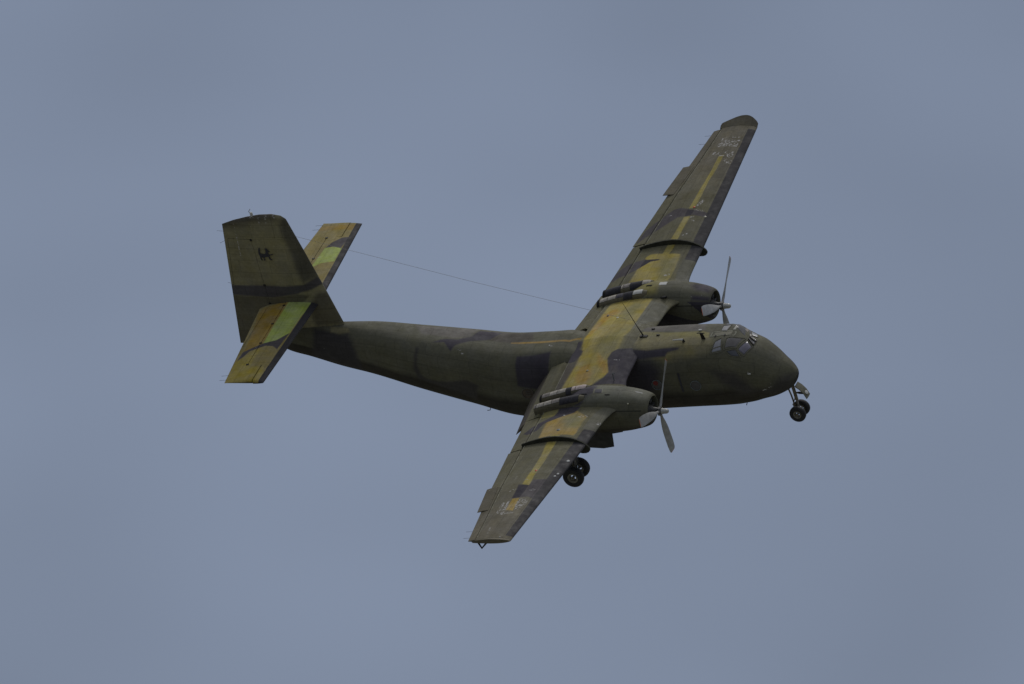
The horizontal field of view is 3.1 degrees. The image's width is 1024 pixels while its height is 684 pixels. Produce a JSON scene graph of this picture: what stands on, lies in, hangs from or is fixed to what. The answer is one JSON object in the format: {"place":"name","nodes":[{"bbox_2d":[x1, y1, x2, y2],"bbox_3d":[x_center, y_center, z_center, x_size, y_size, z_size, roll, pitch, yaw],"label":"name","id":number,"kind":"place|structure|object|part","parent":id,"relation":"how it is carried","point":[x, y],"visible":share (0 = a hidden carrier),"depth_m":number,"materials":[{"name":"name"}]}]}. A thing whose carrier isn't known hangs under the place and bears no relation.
{"place":"outdoors","nodes":[
{"label":"outdoors","id":0,"kind":"place"},
{"bbox_2d":[0,0,1023,683],"label":"sky","id":1,"kind":"structure","parent":0,"point":[163,520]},
{"bbox_2d":[219,115,809,548],"bbox_3d":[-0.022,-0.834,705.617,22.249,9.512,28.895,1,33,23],"label":"transport aircraft","id":2,"kind":"object","parent":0,"point":[639,347],"visible":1,"depth_m":706.17,"materials":[{"name":"paint"}]},
{"bbox_3d":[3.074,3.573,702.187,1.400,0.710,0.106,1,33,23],"label":"gear door","id":3,"kind":"part","parent":2,"relation":"part of","materials":[{"name":"paint"}]},
{"bbox_3d":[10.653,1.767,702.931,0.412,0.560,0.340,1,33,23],"label":"gear door","id":4,"kind":"part","parent":2,"relation":"part of","materials":[{"name":"green paint"}]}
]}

